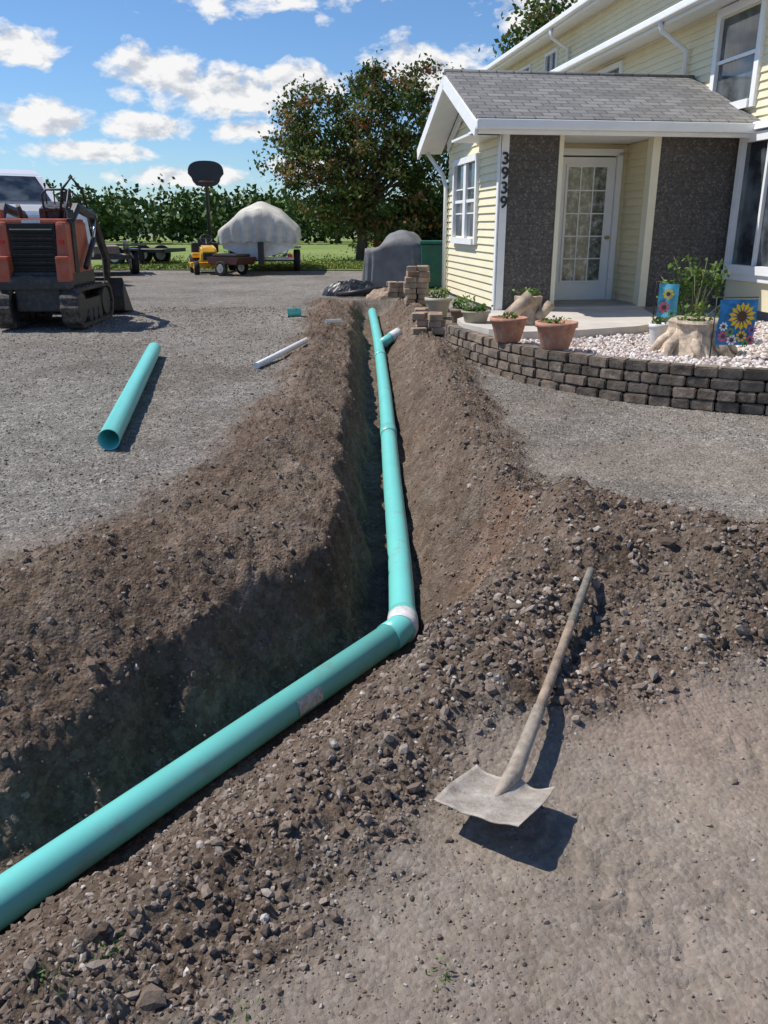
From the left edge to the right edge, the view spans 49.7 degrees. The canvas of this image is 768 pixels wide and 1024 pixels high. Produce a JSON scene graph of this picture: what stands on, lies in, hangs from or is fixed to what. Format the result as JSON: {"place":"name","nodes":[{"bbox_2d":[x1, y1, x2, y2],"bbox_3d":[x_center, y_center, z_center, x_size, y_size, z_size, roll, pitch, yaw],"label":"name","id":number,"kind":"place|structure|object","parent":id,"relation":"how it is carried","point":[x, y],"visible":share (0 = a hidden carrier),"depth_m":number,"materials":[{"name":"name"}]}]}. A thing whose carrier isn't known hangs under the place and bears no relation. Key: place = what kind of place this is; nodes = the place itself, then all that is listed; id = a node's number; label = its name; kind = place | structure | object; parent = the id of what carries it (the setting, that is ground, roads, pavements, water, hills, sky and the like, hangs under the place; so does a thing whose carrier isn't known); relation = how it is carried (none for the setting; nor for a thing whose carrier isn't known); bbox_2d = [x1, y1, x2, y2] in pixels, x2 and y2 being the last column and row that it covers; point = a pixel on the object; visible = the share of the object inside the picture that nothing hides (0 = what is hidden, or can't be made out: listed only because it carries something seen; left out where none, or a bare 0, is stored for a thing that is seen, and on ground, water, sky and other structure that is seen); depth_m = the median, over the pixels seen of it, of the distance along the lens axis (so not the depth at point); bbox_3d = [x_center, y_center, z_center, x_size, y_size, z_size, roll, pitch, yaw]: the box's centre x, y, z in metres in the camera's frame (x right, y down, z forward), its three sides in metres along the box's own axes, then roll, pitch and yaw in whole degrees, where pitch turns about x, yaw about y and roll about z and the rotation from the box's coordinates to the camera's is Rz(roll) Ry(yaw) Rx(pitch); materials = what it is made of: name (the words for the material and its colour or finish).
{"place":"outdoors","nodes":[
{"label":"outdoors","id":0,"kind":"place"},
{"bbox_2d":[91,236,446,269],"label":"lawn","id":1,"kind":"structure","parent":0,"point":[319,248],"depth_m":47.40,"materials":[{"name":"green plant"}]},
{"bbox_2d":[110,243,185,264],"bbox_3d":[-9.170,-9.087,29.237,3.878,0.700,2.420,3,19,9],"label":"utility trailer","id":2,"kind":"object","parent":1,"relation":"on","point":[161,252],"visible":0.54,"depth_m":29.83,"materials":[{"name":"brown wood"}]},
{"bbox_2d":[188,161,223,237],"bbox_3d":[-5.618,-9.489,26.546,1.100,3.220,1.622,-4,19,-10],"label":"basketball hoop","id":3,"kind":"object","parent":1,"relation":"on","point":[206,174],"visible":0.86,"depth_m":25.88,"materials":[{"name":"black paint"}]},
{"bbox_2d":[45,174,441,243],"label":"orchard trees","id":4,"kind":"object","parent":1,"relation":"on","point":[129,220],"visible":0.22,"depth_m":60.38,"materials":[{"name":"green plant"}]},
{"bbox_2d":[248,49,463,259],"bbox_3d":[-0.513,-13.278,31.387,8.688,7.481,6.031,6,20,18],"label":"shade tree","id":5,"kind":"object","parent":1,"relation":"on","point":[358,196],"visible":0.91,"depth_m":30.62,"materials":[{"name":"green plant"}]},
{"bbox_2d":[346,175,448,252],"bbox_3d":[1.686,-11.869,34.062,6.749,3.780,4.698,0,19,0],"label":"hedge tree","id":6,"kind":"object","parent":1,"relation":"on","point":[435,233],"visible":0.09,"depth_m":33.31,"materials":[{"name":"green plant"}]},
{"bbox_2d":[478,0,577,60],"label":"maple tree","id":7,"kind":"object","parent":1,"relation":"on","point":[539,17],"visible":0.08,"depth_m":37.90,"materials":[{"name":"green plant"}]},
{"bbox_2d":[0,0,579,217],"label":"sky","id":8,"kind":"structure","parent":0,"point":[98,93],"materials":[{"name":"blue"}]},
{"bbox_2d":[0,229,767,1023],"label":"ground","id":9,"kind":"structure","parent":0,"point":[660,843],"depth_m":3.44,"materials":[{"name":"soil"}]},
{"bbox_2d":[0,169,93,256],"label":"pickup truck","id":10,"kind":"object","parent":9,"relation":"on","point":[23,189],"visible":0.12,"depth_m":19.78,"materials":[{"name":"white paint"}]},
{"bbox_2d":[0,176,132,328],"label":"track loader","id":11,"kind":"object","parent":9,"relation":"on","point":[46,270],"visible":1,"depth_m":11.71,"materials":[{"name":"metal"}]},
{"bbox_2d":[91,240,139,273],"bbox_3d":[-8.398,-7.582,24.617,2.020,0.919,3.675,-7,20,-19],"label":"utility trailer","id":12,"kind":"object","parent":9,"relation":"on","point":[131,254],"visible":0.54,"depth_m":23.66,"materials":[{"name":"metal"}]},
{"bbox_2d":[97,342,160,449],"bbox_3d":[-2.395,-1.246,8.035,0.160,0.249,4.168,-3,19,-10],"label":"loose sewer pipe","id":13,"kind":"object","parent":9,"relation":"on","point":[111,433],"visible":1,"depth_m":7.02,"materials":[{"name":"teal plastic"}]},
{"bbox_2d":[188,234,218,274],"bbox_3d":[-5.237,-7.632,24.491,1.060,1.096,2.120,-5,20,-14],"label":"riding mower","id":14,"kind":"object","parent":9,"relation":"on","point":[202,249],"visible":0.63,"depth_m":24.26,"materials":[{"name":"yellow paint"}]},
{"bbox_2d":[0,308,418,930],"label":"sewer pipe","id":15,"kind":"object","parent":9,"relation":"on","point":[48,870],"visible":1,"depth_m":3.52,"materials":[{"name":"teal plastic"}]},
{"bbox_2d":[207,253,255,275],"bbox_3d":[-4.522,-7.029,23.523,1.695,0.590,1.080,11,22,28],"label":"garden cart","id":16,"kind":"object","parent":9,"relation":"on","point":[222,261],"visible":0.99,"depth_m":23.07,"materials":[{"name":"metal"}]},
{"bbox_2d":[29,932,457,1022],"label":"weeds","id":17,"kind":"object","parent":9,"relation":"on","point":[247,1018],"visible":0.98,"depth_m":1.80,"materials":[{"name":"green plant"}]},
{"bbox_2d":[217,201,301,269],"bbox_3d":[-3.728,-8.674,26.058,2.306,1.999,6.103,-1,19,-3],"label":"covered boat","id":18,"kind":"object","parent":9,"relation":"on","point":[260,231],"visible":0.98,"depth_m":23.39,"materials":[{"name":"fabric"}]},
{"bbox_2d":[254,338,308,368],"bbox_3d":[-1.200,-1.899,9.846,0.068,0.174,1.425,6,20,17],"label":"white pipe","id":19,"kind":"object","parent":9,"relation":"on","point":[272,357],"visible":1,"depth_m":9.72,"materials":[{"name":"plastic"}]},
{"bbox_2d":[287,308,300,316],"bbox_3d":[-1.444,-3.198,13.298,0.219,0.152,0.158,-4,19,-11],"label":"pipe fitting","id":20,"kind":"object","parent":9,"relation":"on","point":[293,312],"visible":0.98,"depth_m":13.24,"materials":[{"name":"teal plastic"}]},
{"bbox_2d":[322,279,375,296],"bbox_3d":[-0.650,-4.555,16.836,1.240,0.351,0.800,0,19,0],"label":"black tarp","id":21,"kind":"object","parent":9,"relation":"on","point":[333,289],"visible":0.74,"depth_m":16.61,"materials":[{"name":"plastic"}]},
{"bbox_2d":[337,286,386,296],"bbox_3d":[-0.276,-4.373,16.417,1.278,0.216,0.404,-7,20,-18],"label":"black drain hose","id":22,"kind":"object","parent":9,"relation":"on","point":[355,292],"visible":0.67,"depth_m":16.24,"materials":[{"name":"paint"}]},
{"bbox_2d":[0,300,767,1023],"bbox_3d":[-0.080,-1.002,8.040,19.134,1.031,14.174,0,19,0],"label":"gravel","id":23,"kind":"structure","parent":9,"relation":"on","point":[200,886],"depth_m":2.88,"materials":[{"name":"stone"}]},
{"bbox_2d":[0,312,767,1022],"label":"soil clods","id":24,"kind":"object","parent":9,"relation":"on","point":[150,996],"visible":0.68,"depth_m":2.54,"materials":[{"name":"soil"}]},
{"bbox_2d":[366,288,401,299],"bbox_3d":[0.050,-4.242,16.098,0.840,0.242,0.700,0,19,0],"label":"brick rubble","id":25,"kind":"object","parent":9,"relation":"on","point":[379,294],"visible":0.48,"depth_m":15.90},
{"bbox_2d":[387,281,405,297],"bbox_3d":[0.264,-3.987,14.842,0.439,0.266,0.305,0,19,0],"label":"paver stack","id":26,"kind":"object","parent":9,"relation":"on","point":[394,288],"visible":0.75,"depth_m":14.73,"materials":[{"name":"concrete"}]},
{"bbox_2d":[362,230,431,288],"bbox_3d":[0.292,-5.694,18.663,1.611,1.247,0.808,4,19,11],"label":"covered grill","id":27,"kind":"object","parent":9,"relation":"on","point":[392,256],"visible":0.74,"depth_m":18.35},
{"bbox_2d":[403,265,430,304],"bbox_3d":[0.560,-3.849,14.048,0.456,0.626,0.444,0,19,0],"label":"paver stack","id":28,"kind":"object","parent":9,"relation":"on","point":[418,277],"visible":0.88,"depth_m":13.89,"materials":[{"name":"concrete"}]},
{"bbox_2d":[410,311,445,334],"bbox_3d":[0.593,-2.556,11.212,0.475,0.266,0.441,0,19,0],"label":"paver stack","id":29,"kind":"object","parent":9,"relation":"on","point":[434,323],"visible":0.97,"depth_m":11.08,"materials":[{"name":"concrete"}]},
{"bbox_2d":[419,240,442,287],"bbox_3d":[1.060,-5.499,18.441,0.560,1.025,0.710,0,19,0],"label":"green trash bin","id":30,"kind":"object","parent":9,"relation":"on","point":[431,253],"visible":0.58,"depth_m":18.12,"materials":[{"name":"plastic"}]},
{"bbox_2d":[424,287,451,317],"bbox_3d":[0.847,-3.305,13.045,0.431,0.459,0.441,0,19,0],"label":"flower pot","id":31,"kind":"object","parent":9,"relation":"on","point":[438,303],"visible":0.94,"depth_m":12.93,"materials":[{"name":"ceramic"}]},
{"bbox_2d":[449,293,475,322],"bbox_3d":[1.134,-2.895,11.931,0.389,0.515,0.437,0,19,0],"label":"flower pot","id":32,"kind":"object","parent":9,"relation":"on","point":[455,312],"visible":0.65,"depth_m":11.83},
{"bbox_2d":[434,567,594,826],"bbox_3d":[0.608,0.559,2.812,0.271,0.211,1.504,10,22,27],"label":"shovel","id":33,"kind":"object","parent":9,"relation":"on","point":[510,796],"visible":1,"depth_m":2.38,"materials":[{"name":"metal"}]},
{"bbox_2d":[457,308,655,338],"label":"patio","id":34,"kind":"structure","parent":9,"relation":"on","point":[606,322],"depth_m":10.21,"materials":[{"name":"concrete"}]},
{"bbox_2d":[461,301,492,322],"bbox_3d":[1.121,-2.442,10.111,0.400,0.249,0.382,0,19,0],"label":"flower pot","id":35,"kind":"object","parent":34,"relation":"on","point":[476,313],"visible":1,"depth_m":10.02,"materials":[{"name":"ceramic"}]},
{"bbox_2d":[494,134,509,309],"bbox_3d":[1.596,-3.890,11.233,0.100,2.250,0.050,-3,19,-8],"label":"corner board front","id":36,"kind":"object","parent":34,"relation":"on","point":[505,143],"visible":0.93,"depth_m":11.24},
{"bbox_2d":[500,152,508,207],"bbox_3d":[1.605,-4.408,11.018,0.097,0.698,0.016,-3,19,-7],"label":"house number","id":37,"kind":"object","parent":36,"relation":"attached to","point":[504,177],"visible":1,"depth_m":11.00,"materials":[{"name":"black paint"}]},
{"bbox_2d":[504,287,554,325],"bbox_3d":[1.723,-2.473,9.920,0.603,0.432,0.415,0,19,0],"label":"log planter","id":38,"kind":"object","parent":34,"relation":"on","point":[527,303],"visible":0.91,"depth_m":9.79,"materials":[{"name":"beige wood"}]},
{"bbox_2d":[554,306,644,308],"bbox_3d":[2.970,-3.067,12.310,1.400,0.060,1.100,-3,19,-8],"label":"threshold","id":39,"kind":"object","parent":34,"relation":"on","point":[606,307],"visible":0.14,"depth_m":11.80,"materials":[{"name":"concrete"}]},
{"bbox_2d":[447,293,718,313],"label":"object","id":40,"kind":"object","parent":9,"relation":"on","point":[586,303],"visible":0.14,"depth_m":12.12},
{"bbox_2d":[446,120,500,306],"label":"siding wall","id":41,"kind":"structure","parent":40,"relation":"on","point":[469,270],"depth_m":12.27,"materials":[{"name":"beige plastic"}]},
{"bbox_2d":[426,153,447,289],"bbox_3d":[0.922,-5.028,14.404,0.111,2.275,0.565,-13,23,-33],"label":"downspout","id":42,"kind":"object","parent":41,"relation":"attached to","point":[441,173],"visible":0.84,"depth_m":14.18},
{"bbox_2d":[451,161,457,236],"bbox_3d":[1.159,-5.085,13.614,0.070,1.260,0.090,-3,19,-8],"label":"vestibule window jamb","id":43,"kind":"object","parent":41,"relation":"attached to","point":[454,205],"visible":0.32,"depth_m":13.58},
{"bbox_2d":[447,114,462,152],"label":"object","id":44,"kind":"object","parent":41,"relation":"attached to","point":[457,124],"visible":0.64,"depth_m":13.32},
{"bbox_2d":[450,237,472,244],"bbox_3d":[1.250,-4.288,13.101,0.100,0.090,1.410,-3,19,-8],"label":"vestibule window sill","id":45,"kind":"structure","parent":41,"relation":"attached to","point":[461,240],"depth_m":13.00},
{"bbox_2d":[454,154,474,166],"bbox_3d":[1.260,-5.394,12.720,0.070,0.090,1.410,-3,19,-8],"label":"vestibule window head","id":46,"kind":"object","parent":41,"relation":"attached to","point":[464,160],"visible":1,"depth_m":12.68},
{"bbox_2d":[456,162,474,236],"bbox_3d":[1.294,-4.843,12.916,0.010,1.080,1.430,-3,19,-8],"label":"vestibule window glass","id":47,"kind":"object","parent":41,"relation":"attached to","point":[460,197],"visible":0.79,"depth_m":12.93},
{"bbox_2d":[462,164,468,236],"bbox_3d":[1.268,-4.842,12.912,0.050,1.070,0.160,-3,19,-8],"label":"vestibule window mullion","id":48,"kind":"object","parent":47,"relation":"attached to","point":[465,197],"visible":1,"depth_m":12.87},
{"bbox_2d":[472,153,480,244],"bbox_3d":[1.368,-4.598,12.210,0.070,1.260,0.090,-3,19,-8],"label":"vestibule window jamb","id":49,"kind":"object","parent":41,"relation":"attached to","point":[476,195],"visible":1,"depth_m":12.17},
{"bbox_2d":[491,134,501,309],"bbox_3d":[1.526,-3.897,11.253,0.020,2.250,0.090,-3,19,-7],"label":"corner board side","id":50,"kind":"object","parent":41,"relation":"attached to","point":[496,216],"visible":0.86,"depth_m":11.21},
{"bbox_2d":[502,135,558,307],"bbox_3d":[1.977,-3.940,11.348,0.680,2.220,0.140,-3,19,-8],"label":"stone panel","id":51,"kind":"object","parent":40,"relation":"on","point":[532,182],"visible":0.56,"depth_m":11.24,"materials":[{"name":"stone"}]},
{"bbox_2d":[452,134,719,143],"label":"porch ceiling","id":52,"kind":"structure","parent":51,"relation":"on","point":[471,138],"depth_m":11.49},
{"bbox_2d":[549,135,564,304],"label":"opening trim","id":53,"kind":"structure","parent":40,"relation":"on","point":[557,214],"depth_m":11.29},
{"bbox_2d":[564,143,627,298],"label":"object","id":54,"kind":"structure","parent":40,"relation":"on","point":[596,146],"depth_m":12.29,"materials":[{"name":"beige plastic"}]},
{"bbox_2d":[554,157,615,299],"bbox_3d":[2.980,-4.225,12.445,0.860,2.030,0.046,-3,19,-8],"label":"door slab","id":55,"kind":"structure","parent":54,"relation":"attached to","point":[579,291],"depth_m":12.52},
{"bbox_2d":[559,165,568,282],"bbox_3d":[2.678,-4.275,12.346,0.030,1.660,0.030,-3,19,-8],"label":"door glass frame","id":56,"kind":"object","parent":55,"relation":"attached to","point":[564,218],"visible":1,"depth_m":12.32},
{"bbox_2d":[573,167,581,280],"bbox_3d":[2.888,-4.284,12.373,0.018,1.600,0.020,-3,19,-8],"label":"door muntin","id":57,"kind":"object","parent":55,"relation":"attached to","point":[577,224],"depth_m":12.36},
{"bbox_2d":[561,167,606,280],"bbox_3d":[2.984,-4.291,12.393,0.600,1.620,0.013,-3,19,-8],"label":"door glass","id":58,"kind":"object","parent":55,"relation":"attached to","point":[584,220],"visible":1,"depth_m":12.38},
{"bbox_2d":[585,167,594,279],"bbox_3d":[3.082,-4.293,12.398,0.018,1.600,0.020,-3,19,-8],"label":"door muntin","id":59,"kind":"object","parent":55,"relation":"attached to","point":[590,224],"depth_m":12.40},
{"bbox_2d":[598,165,609,281],"bbox_3d":[3.292,-4.303,12.427,0.030,1.660,0.030,-3,19,-8],"label":"door glass frame","id":60,"kind":"object","parent":55,"relation":"attached to","point":[604,217],"visible":1,"depth_m":12.40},
{"bbox_2d":[563,148,623,155],"bbox_3d":[2.983,-5.239,12.073,1.030,0.090,0.100,-3,19,-8],"label":"door head","id":61,"kind":"object","parent":54,"relation":"attached to","point":[588,152],"depth_m":12.04},
{"bbox_2d":[605,152,623,299],"bbox_3d":[3.453,-4.259,12.482,0.080,2.120,0.100,-3,19,-8],"label":"door jamb","id":62,"kind":"object","parent":54,"relation":"attached to","point":[614,221],"depth_m":12.43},
{"bbox_2d":[614,140,648,302],"bbox_3d":[3.636,-4.198,12.093,0.023,2.220,0.900,-3,19,-8],"label":"siding alcove","id":63,"kind":"object","parent":40,"relation":"on","point":[636,160],"visible":0.62,"depth_m":12.16,"materials":[{"name":"beige plastic"}]},
{"bbox_2d":[633,137,661,305],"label":"opening trim","id":64,"kind":"structure","parent":40,"relation":"on","point":[648,209],"depth_m":11.50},
{"bbox_2d":[645,137,739,305],"bbox_3d":[4.314,-4.048,11.658,1.180,2.220,0.140,-3,19,-8],"label":"stone panel","id":65,"kind":"object","parent":40,"relation":"on","point":[695,183],"visible":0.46,"depth_m":11.52,"materials":[{"name":"stone"}]},
{"bbox_2d":[444,323,767,415],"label":"retaining wall","id":66,"kind":"structure","parent":9,"relation":"on","point":[640,381],"depth_m":7.69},
{"bbox_2d":[490,312,527,342],"bbox_3d":[1.320,-1.967,8.790,0.403,0.305,0.403,0,19,0],"label":"terracotta pot","id":67,"kind":"object","parent":66,"relation":"on","point":[509,328],"visible":1,"depth_m":8.68,"materials":[{"name":"ceramic"}]},
{"bbox_2d":[535,315,577,349],"bbox_3d":[1.720,-1.804,8.286,0.424,0.327,0.424,0,19,0],"label":"terracotta pot","id":68,"kind":"object","parent":66,"relation":"on","point":[555,334],"visible":1,"depth_m":8.18,"materials":[{"name":"ceramic"}]},
{"bbox_2d":[719,308,767,321],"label":"foundation","id":69,"kind":"object","parent":9,"relation":"on","point":[761,316],"depth_m":11.19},
{"bbox_2d":[588,1,767,299],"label":"siding","id":70,"kind":"object","parent":69,"relation":"on","point":[663,55],"visible":0.13,"depth_m":12.55,"materials":[{"name":"beige plastic"}]},
{"bbox_2d":[443,113,458,149],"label":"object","id":71,"kind":"object","parent":70,"relation":"attached to","point":[445,147],"visible":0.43,"depth_m":13.90,"materials":[{"name":"grey"}]},
{"bbox_2d":[422,91,458,153],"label":"rake back soffit","id":72,"kind":"structure","parent":71,"relation":"attached to","point":[443,123],"depth_m":13.39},
{"bbox_2d":[417,76,443,159],"bbox_3d":[0.733,-6.205,13.167,0.040,0.170,2.221,-3,-3,-8],"label":"rake back","id":73,"kind":"object","parent":72,"relation":"attached to","point":[432,114],"visible":0.93,"depth_m":13.04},
{"bbox_2d":[444,69,694,77],"bbox_3d":[2.778,-6.469,12.279,3.840,0.090,0.090,-3,19,-8],"label":"ridge cap","id":74,"kind":"object","parent":71,"relation":"on","point":[567,73],"visible":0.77,"depth_m":12.23,"materials":[{"name":"grey"}]},
{"bbox_2d":[445,72,760,122],"bbox_3d":[2.927,-5.726,11.447,3.830,0.052,2.240,-3,41,-8],"label":"roof vestibule front","id":75,"kind":"object","parent":70,"relation":"attached to","point":[546,97],"visible":0.86,"depth_m":11.29,"materials":[{"name":"grey"}]},
{"bbox_2d":[443,75,477,135],"bbox_3d":[1.020,-5.538,11.240,0.040,0.170,2.221,-3,41,-8],"label":"rake front","id":76,"kind":"object","parent":75,"relation":"attached to","point":[462,108],"visible":1,"depth_m":11.11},
{"bbox_2d":[478,130,750,137],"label":"fascia front","id":77,"kind":"structure","parent":75,"relation":"attached to","point":[605,133],"depth_m":10.65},
{"bbox_2d":[475,118,762,133],"bbox_3d":[3.054,-4.925,10.584,3.850,0.120,0.110,-3,19,-8],"label":"gutter front","id":78,"kind":"object","parent":77,"relation":"attached to","point":[599,125],"visible":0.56,"depth_m":10.52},
{"bbox_2d":[598,61,619,72],"bbox_3d":[4.206,-8.239,15.405,0.070,0.090,0.980,-3,19,-8],"label":"window rear head","id":79,"kind":"object","parent":70,"relation":"attached to","point":[612,67],"depth_m":15.33},
{"bbox_2d":[565,0,716,71],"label":"fascia","id":80,"kind":"structure","parent":70,"relation":"attached to","point":[665,23],"depth_m":13.05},
{"bbox_2d":[551,0,704,71],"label":"gutter","id":81,"kind":"object","parent":80,"relation":"attached to","point":[669,13],"depth_m":13.21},
{"bbox_2d":[573,0,739,71],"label":"soffit","id":82,"kind":"structure","parent":70,"relation":"attached to","point":[711,8],"depth_m":13.22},
{"bbox_2d":[657,22,688,74],"bbox_3d":[4.360,-6.941,12.565,0.547,0.894,0.080,-3,19,-8],"label":"downspout","id":83,"kind":"object","parent":70,"relation":"attached to","point":[673,40],"visible":0.81,"depth_m":12.51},
{"bbox_2d":[709,9,724,90],"bbox_3d":[4.760,-6.420,11.891,0.070,1.370,0.110,-3,19,-8],"label":"window jamb","id":84,"kind":"object","parent":70,"relation":"attached to","point":[716,53],"depth_m":11.81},
{"bbox_2d":[716,4,760,101],"bbox_3d":[4.869,-6.238,11.367,0.010,1.150,1.040,-3,19,-8],"label":"window glass","id":85,"kind":"object","parent":84,"relation":"attached to","point":[740,31],"visible":0.75,"depth_m":11.37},
{"bbox_2d":[717,49,754,65],"bbox_3d":[4.851,-6.237,11.364,0.030,0.045,1.016,-3,19,-8],"label":"window meeting rail","id":86,"kind":"object","parent":85,"relation":"attached to","point":[739,56],"depth_m":11.37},
{"bbox_2d":[730,98,749,108],"bbox_3d":[4.825,-5.640,11.567,0.100,0.110,1.020,-3,19,-8],"label":"window sill","id":87,"kind":"structure","parent":70,"relation":"attached to","point":[741,104],"depth_m":11.20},
{"bbox_2d":[721,0,761,17],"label":"window head","id":88,"kind":"object","parent":70,"relation":"attached to","point":[735,7],"depth_m":11.25},
{"bbox_2d":[748,0,767,106],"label":"window jamb","id":89,"kind":"object","parent":70,"relation":"attached to","point":[759,49],"depth_m":10.83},
{"bbox_2d":[753,119,767,129],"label":"bay cap","id":90,"kind":"object","parent":70,"relation":"attached to","point":[761,125],"depth_m":10.64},
{"bbox_2d":[724,279,767,312],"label":"bay skirt","id":91,"kind":"object","parent":69,"relation":"on","point":[735,288],"visible":0.57,"depth_m":11.22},
{"bbox_2d":[721,270,767,283],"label":"bay base","id":92,"kind":"object","parent":91,"relation":"on","point":[749,278],"visible":0.56,"depth_m":11.15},
{"bbox_2d":[725,264,767,276],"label":"bay window sill","id":93,"kind":"structure","parent":92,"relation":"on","point":[749,270],"depth_m":11.05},
{"bbox_2d":[732,140,767,266],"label":"bay window glass","id":94,"kind":"object","parent":69,"relation":"on","point":[754,168],"visible":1,"depth_m":11.04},
{"bbox_2d":[751,147,767,265],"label":"bay window mullion","id":95,"kind":"object","parent":94,"relation":"attached to","point":[760,219],"visible":1,"depth_m":10.80},
{"label":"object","id":96,"kind":"object","parent":69,"relation":"on","visible":0},
{"bbox_2d":[507,0,682,70],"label":"siding","id":97,"kind":"object","parent":96,"relation":"on","point":[613,19],"visible":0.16,"depth_m":16.80,"materials":[{"name":"beige plastic"}]},
{"bbox_2d":[548,28,568,62],"bbox_3d":[3.867,-10.146,18.435,0.509,1.110,0.080,-3,19,-8],"label":"downspout","id":98,"kind":"object","parent":97,"relation":"attached to","point":[555,40],"visible":0.71,"depth_m":18.34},
{"bbox_2d":[723,138,747,269],"bbox_3d":[4.828,-4.216,11.382,0.070,1.770,0.110,-3,19,-8],"label":"bay window jamb","id":99,"kind":"object","parent":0,"point":[736,195],"visible":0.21,"depth_m":11.34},
{"bbox_2d":[743,130,767,142],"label":"bay window head","id":100,"kind":"object","parent":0,"point":[759,136],"visible":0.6,"depth_m":10.75},
{"label":"planting bed","id":101,"kind":"object","parent":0,"visible":0},
{"bbox_2d":[518,312,767,368],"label":"decorative stones","id":102,"kind":"object","parent":101,"relation":"on","point":[638,346],"visible":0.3,"depth_m":8.50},
{"bbox_2d":[648,316,670,344],"bbox_3d":[2.941,-1.933,8.860,0.235,0.315,0.215,-5,20,-15],"label":"flower pot","id":103,"kind":"object","parent":101,"relation":"on","point":[657,328],"visible":0.75,"depth_m":8.79,"materials":[{"name":"ceramic"}]},
{"bbox_2d":[652,281,679,323],"bbox_3d":[2.961,-2.151,8.725,0.235,0.535,0.056,7,20,19],"label":"garden flag","id":104,"kind":"object","parent":103,"relation":"in","point":[668,294],"visible":0.98,"depth_m":8.70,"materials":[{"name":"fabric"}]},
{"bbox_2d":[649,312,737,359],"bbox_3d":[3.125,-1.770,8.290,0.872,0.438,0.859,0,19,0],"label":"stump planter","id":105,"kind":"object","parent":101,"relation":"on","point":[685,334],"visible":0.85,"depth_m":8.10,"materials":[{"name":"beige wood"}]},
{"bbox_2d":[656,254,730,317],"bbox_3d":[3.375,-2.347,9.100,0.740,0.948,0.684,-13,23,-33],"label":"flowering shrub","id":106,"kind":"object","parent":105,"relation":"in","point":[690,287],"visible":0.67,"depth_m":8.98,"materials":[{"name":"green plant"}]},
{"bbox_2d":[709,297,758,360],"bbox_3d":[3.313,-1.717,7.838,0.405,0.615,0.061,-1,19,-4],"label":"garden flag","id":107,"kind":"object","parent":101,"relation":"on","point":[736,322],"visible":0.99,"depth_m":7.81,"materials":[{"name":"fabric"}]},
{"label":"roof","id":108,"kind":"object","parent":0,"visible":0},
{"bbox_2d":[491,0,599,69],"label":"fascia","id":109,"kind":"structure","parent":108,"relation":"attached to","point":[577,13],"depth_m":18.53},
{"bbox_2d":[482,0,592,69],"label":"gutter","id":110,"kind":"object","parent":109,"relation":"attached to","point":[569,12],"visible":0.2,"depth_m":18.71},
{"bbox_2d":[496,0,615,69],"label":"soffit","id":111,"kind":"structure","parent":109,"relation":"attached to","point":[600,5],"depth_m":18.47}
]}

